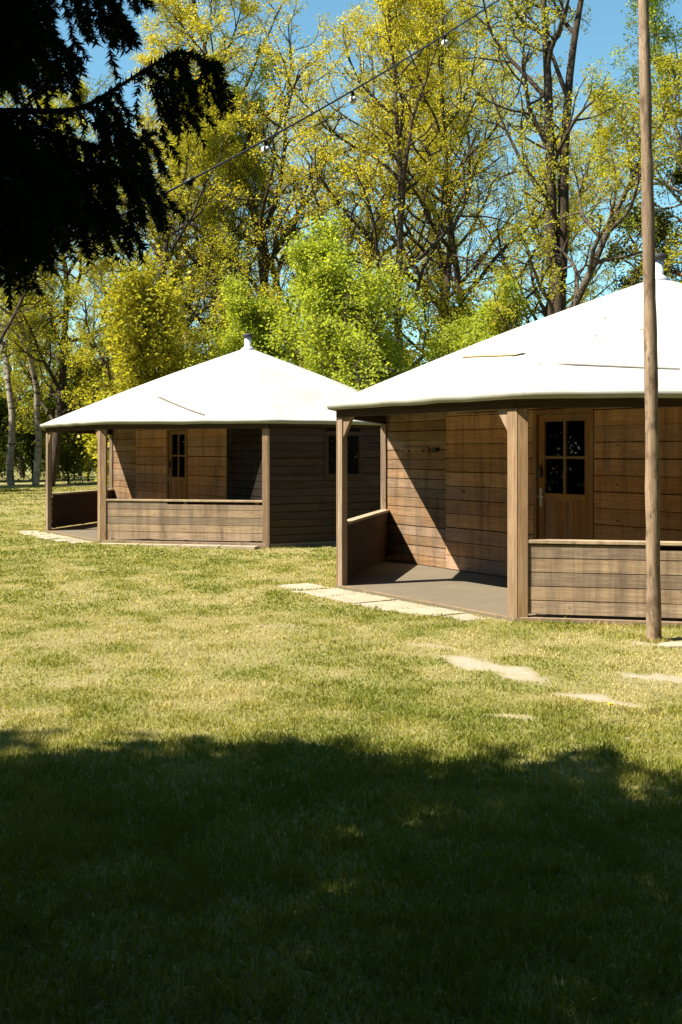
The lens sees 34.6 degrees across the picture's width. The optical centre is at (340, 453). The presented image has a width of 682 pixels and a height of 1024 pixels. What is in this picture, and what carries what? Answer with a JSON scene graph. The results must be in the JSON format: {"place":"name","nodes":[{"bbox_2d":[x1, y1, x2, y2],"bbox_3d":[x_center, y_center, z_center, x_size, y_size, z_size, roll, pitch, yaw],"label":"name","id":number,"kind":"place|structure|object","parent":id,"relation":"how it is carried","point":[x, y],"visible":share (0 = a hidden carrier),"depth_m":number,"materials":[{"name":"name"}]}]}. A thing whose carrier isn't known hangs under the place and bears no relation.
{"place":"outdoors","nodes":[
{"label":"outdoors","id":0,"kind":"place"},
{"bbox_2d":[19,530,258,548],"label":"path","id":1,"kind":"structure","parent":0,"point":[53,536],"depth_m":20.75,"materials":[{"name":"stone"}]},
{"bbox_2d":[0,457,681,1023],"bbox_3d":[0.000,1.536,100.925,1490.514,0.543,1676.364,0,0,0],"label":"ground","id":2,"kind":"structure","parent":0,"point":[518,673],"depth_m":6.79,"materials":[{"name":"green plant"}]},
{"bbox_2d":[0,384,30,481],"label":"shrub","id":3,"kind":"object","parent":2,"relation":"on","point":[4,430],"visible":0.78,"depth_m":49.87,"materials":[{"name":"green plant"}]},
{"bbox_2d":[0,260,43,484],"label":"birch tree","id":4,"kind":"object","parent":2,"relation":"on","point":[10,449],"visible":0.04,"depth_m":45.82,"materials":[{"name":"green plant"}]},
{"bbox_2d":[2,385,55,480],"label":"shrub","id":5,"kind":"object","parent":2,"relation":"on","point":[28,462],"visible":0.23,"depth_m":51.77,"materials":[{"name":"green plant"}]},
{"bbox_2d":[0,288,74,476],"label":"oak tree","id":6,"kind":"object","parent":2,"relation":"on","point":[25,393],"depth_m":57.86,"materials":[{"name":"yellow plant"}]},
{"bbox_2d":[0,295,75,478],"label":"oak tree","id":7,"kind":"object","parent":2,"relation":"on","point":[16,396],"visible":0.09,"depth_m":53.89,"materials":[{"name":"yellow plant"}]},
{"bbox_2d":[0,266,79,439],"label":"oak tree","id":8,"kind":"object","parent":2,"relation":"on","point":[14,364],"visible":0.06,"depth_m":55.77,"materials":[{"name":"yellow plant"}]},
{"bbox_2d":[0,91,83,485],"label":"birch tree","id":9,"kind":"object","parent":2,"relation":"on","point":[37,460],"visible":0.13,"depth_m":44.69,"materials":[{"name":"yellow plant"}]},
{"bbox_2d":[20,379,95,483],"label":"shrub","id":10,"kind":"object","parent":2,"relation":"on","point":[69,457],"visible":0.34,"depth_m":46.29,"materials":[{"name":"green plant"}]},
{"bbox_2d":[0,36,117,344],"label":"oak tree","id":11,"kind":"object","parent":2,"relation":"on","point":[19,305],"visible":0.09,"depth_m":40.41,"materials":[{"name":"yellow plant"}]},
{"bbox_2d":[31,244,122,476],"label":"oak tree","id":12,"kind":"object","parent":2,"relation":"on","point":[86,284],"visible":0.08,"depth_m":60.41,"materials":[{"name":"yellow plant"}]},
{"bbox_2d":[61,345,116,472],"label":"shrub","id":13,"kind":"object","parent":2,"relation":"on","point":[77,379],"visible":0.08,"depth_m":45.38,"materials":[{"name":"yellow plant"}]},
{"bbox_2d":[73,364,119,481],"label":"shrub","id":14,"kind":"object","parent":2,"relation":"on","point":[88,470],"visible":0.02,"depth_m":49.39,"materials":[{"name":"green plant"}]},
{"bbox_2d":[0,80,205,487],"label":"oak tree","id":15,"kind":"object","parent":2,"relation":"on","point":[41,360],"visible":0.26,"depth_m":44.84,"materials":[{"name":"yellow plant"}]},
{"bbox_2d":[71,285,138,367],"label":"oak tree","id":16,"kind":"object","parent":2,"relation":"on","point":[91,319],"visible":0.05,"depth_m":58.22,"materials":[{"name":"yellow plant"}]},
{"bbox_2d":[0,0,238,311],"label":"spruce tree","id":17,"kind":"object","parent":2,"relation":"on","point":[46,192],"visible":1,"depth_m":3.88,"materials":[{"name":"green plant"}]},
{"bbox_2d":[62,244,207,485],"bbox_3d":[-5.559,-1.627,32.516,5.196,8.829,4.600,0,0,-12],"label":"shrub","id":18,"kind":"object","parent":2,"relation":"on","point":[157,351],"visible":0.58,"depth_m":31.29,"materials":[{"name":"green plant"}]},
{"bbox_2d":[36,52,294,488],"bbox_3d":[-5.802,-5.877,37.006,8.398,15.676,11.894,0,0,0],"label":"oak tree","id":19,"kind":"object","parent":2,"relation":"on","point":[188,153],"visible":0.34,"depth_m":36.27,"materials":[{"name":"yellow plant"}]},
{"bbox_2d":[81,46,270,351],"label":"oak tree","id":20,"kind":"object","parent":2,"relation":"on","point":[142,60],"visible":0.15,"depth_m":40.13,"materials":[{"name":"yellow plant"}]},
{"bbox_2d":[40,333,380,548],"bbox_3d":[-2.115,-0.427,24.830,8.463,4.575,8.463,0,0,-32],"label":"cabin","id":21,"kind":"object","parent":2,"relation":"on","point":[230,449],"visible":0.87,"depth_m":21.50,"materials":[{"name":"brown wood"}]},
{"bbox_2d":[166,429,188,499],"bbox_3d":[-3.584,0.565,23.969,0.117,2.270,1.080,0,0,-32],"label":"door","id":22,"kind":"structure","parent":21,"relation":"in","point":[176,439],"depth_m":24.07,"materials":[{"name":"brown wood"}]},
{"bbox_2d":[120,37,305,326],"bbox_3d":[-4.936,-6.786,39.564,5.851,17.268,5.986,0,0,41],"label":"birch tree","id":23,"kind":"object","parent":2,"relation":"on","point":[260,100],"visible":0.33,"depth_m":39.17,"materials":[{"name":"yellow plant"}]},
{"bbox_2d":[0,332,427,471],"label":"wood","id":24,"kind":"object","parent":2,"relation":"on","point":[419,338],"depth_m":77.11,"materials":[{"name":"green plant"}]},
{"bbox_2d":[134,35,306,350],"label":"oak tree","id":25,"kind":"object","parent":2,"relation":"on","point":[218,51],"visible":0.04,"depth_m":46.95,"materials":[{"name":"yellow plant"}]},
{"bbox_2d":[78,96,392,370],"bbox_3d":[-2.790,-5.930,40.492,8.300,15.494,11.755,0,0,43],"label":"oak tree","id":26,"kind":"object","parent":2,"relation":"on","point":[235,213],"visible":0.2,"depth_m":39.03,"materials":[{"name":"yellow plant"}]},
{"bbox_2d":[183,269,303,367],"bbox_3d":[-2.597,-1.714,32.672,4.125,7.456,5.848,0,0,43],"label":"green tree","id":27,"kind":"object","parent":2,"relation":"on","point":[247,315],"visible":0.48,"depth_m":31.31,"materials":[{"name":"green plant"}]},
{"bbox_2d":[116,0,374,321],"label":"oak tree","id":28,"kind":"object","parent":2,"relation":"on","point":[194,24],"visible":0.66,"depth_m":37.99,"materials":[{"name":"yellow plant"}]},
{"bbox_2d":[202,282,298,364],"bbox_3d":[-3.157,-1.264,33.262,4.107,7.883,4.639,0,0,3],"label":"shrub","id":29,"kind":"object","parent":2,"relation":"on","point":[271,297],"visible":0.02,"depth_m":32.47,"materials":[{"name":"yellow plant"}]},
{"bbox_2d":[285,315,379,383],"bbox_3d":[-0.805,-1.625,38.811,5.010,8.514,4.436,0,0,19],"label":"shrub","id":30,"kind":"object","parent":2,"relation":"on","point":[301,360],"depth_m":38.69,"materials":[{"name":"green plant"}]},
{"bbox_2d":[256,199,451,473],"bbox_3d":[0.625,-2.299,27.892,4.863,8.791,6.894,0,0,-22],"label":"green tree","id":31,"kind":"object","parent":2,"relation":"on","point":[338,310],"visible":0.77,"depth_m":27.62,"materials":[{"name":"green plant"}]},
{"bbox_2d":[253,0,530,329],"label":"oak tree","id":32,"kind":"object","parent":2,"relation":"on","point":[393,161],"visible":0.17,"depth_m":45.67,"materials":[{"name":"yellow plant"}]},
{"bbox_2d":[259,0,530,370],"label":"oak tree","id":33,"kind":"object","parent":2,"relation":"on","point":[390,7],"visible":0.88,"depth_m":36.84,"materials":[{"name":"yellow plant"}]},
{"bbox_2d":[361,313,435,384],"bbox_3d":[2.202,-1.259,38.615,3.943,7.568,4.454,0,0,34],"label":"shrub","id":34,"kind":"object","parent":2,"relation":"on","point":[408,359],"visible":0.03,"depth_m":39.12,"materials":[{"name":"green plant"}]},
{"bbox_2d":[331,36,544,357],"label":"oak tree","id":35,"kind":"object","parent":2,"relation":"on","point":[478,211],"visible":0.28,"depth_m":44.89,"materials":[{"name":"yellow plant"}]},
{"bbox_2d":[278,0,615,353],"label":"oak tree","id":36,"kind":"object","parent":2,"relation":"on","point":[427,217],"visible":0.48,"depth_m":38.96,"materials":[{"name":"yellow plant"}]},
{"bbox_2d":[422,279,525,359],"bbox_3d":[5.372,-1.800,39.542,4.600,8.829,5.196,0,0,-40],"label":"shrub","id":37,"kind":"object","parent":2,"relation":"on","point":[468,313],"visible":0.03,"depth_m":38.89,"materials":[{"name":"green plant"}]},
{"bbox_2d":[417,263,536,365],"bbox_3d":[3.196,-1.497,28.944,5.540,7.064,3.908,0,0,19],"label":"green tree","id":38,"kind":"object","parent":2,"relation":"on","point":[476,330],"visible":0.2,"depth_m":28.91,"materials":[{"name":"green plant"}]},
{"bbox_2d":[327,253,681,626],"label":"cabin","id":39,"kind":"object","parent":2,"relation":"on","point":[513,473],"visible":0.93,"depth_m":13.39,"materials":[{"name":"wood"}]},
{"bbox_2d":[533,408,595,539],"bbox_3d":[2.857,0.565,14.032,0.117,2.270,1.080,0,0,-33],"label":"door","id":40,"kind":"structure","parent":39,"relation":"in","point":[563,442],"depth_m":14.05,"materials":[{"name":"brown wood"}]},
{"bbox_2d":[431,0,627,315],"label":"forked tree","id":41,"kind":"object","parent":2,"relation":"on","point":[545,133],"visible":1,"depth_m":30.01,"materials":[{"name":"green plant"}]},
{"bbox_2d":[472,86,642,325],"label":"oak tree","id":42,"kind":"object","parent":2,"relation":"on","point":[593,198],"visible":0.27,"depth_m":46.30,"materials":[{"name":"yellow plant"}]},
{"bbox_2d":[455,46,681,333],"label":"leaning tree","id":43,"kind":"object","parent":2,"relation":"on","point":[595,260],"visible":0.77,"depth_m":28.14,"materials":[{"name":"green plant"}]},
{"bbox_2d":[574,0,681,280],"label":"birch tree","id":44,"kind":"object","parent":2,"relation":"on","point":[657,29],"visible":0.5,"depth_m":30.05,"materials":[{"name":"green plant"}]},
{"bbox_2d":[605,145,681,288],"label":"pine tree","id":45,"kind":"object","parent":2,"relation":"on","point":[661,223],"visible":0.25,"depth_m":30.49,"materials":[{"name":"green plant"}]},
{"bbox_2d":[638,0,661,641],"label":"wooden pole","id":46,"kind":"object","parent":2,"relation":"on","point":[653,582],"visible":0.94,"depth_m":10.04,"materials":[{"name":"brown wood"}]},
{"bbox_2d":[0,0,498,276],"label":"string lights","id":47,"kind":"object","parent":46,"relation":"attached to","point":[265,150],"visible":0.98,"depth_m":6.63,"materials":[{"name":"black metal"}]},
{"bbox_2d":[658,642,681,647],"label":"stepping stone","id":48,"kind":"object","parent":2,"relation":"on","point":[672,644],"visible":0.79,"depth_m":9.78,"materials":[{"name":"beige stone"}]},
{"bbox_2d":[0,0,681,451],"label":"sky","id":49,"kind":"structure","parent":0,"point":[606,29],"materials":[{"name":"blue"}]},
{"bbox_2d":[276,583,489,621],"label":"path","id":50,"kind":"structure","parent":0,"point":[363,599],"depth_m":12.70,"materials":[{"name":"stone"}]}
]}

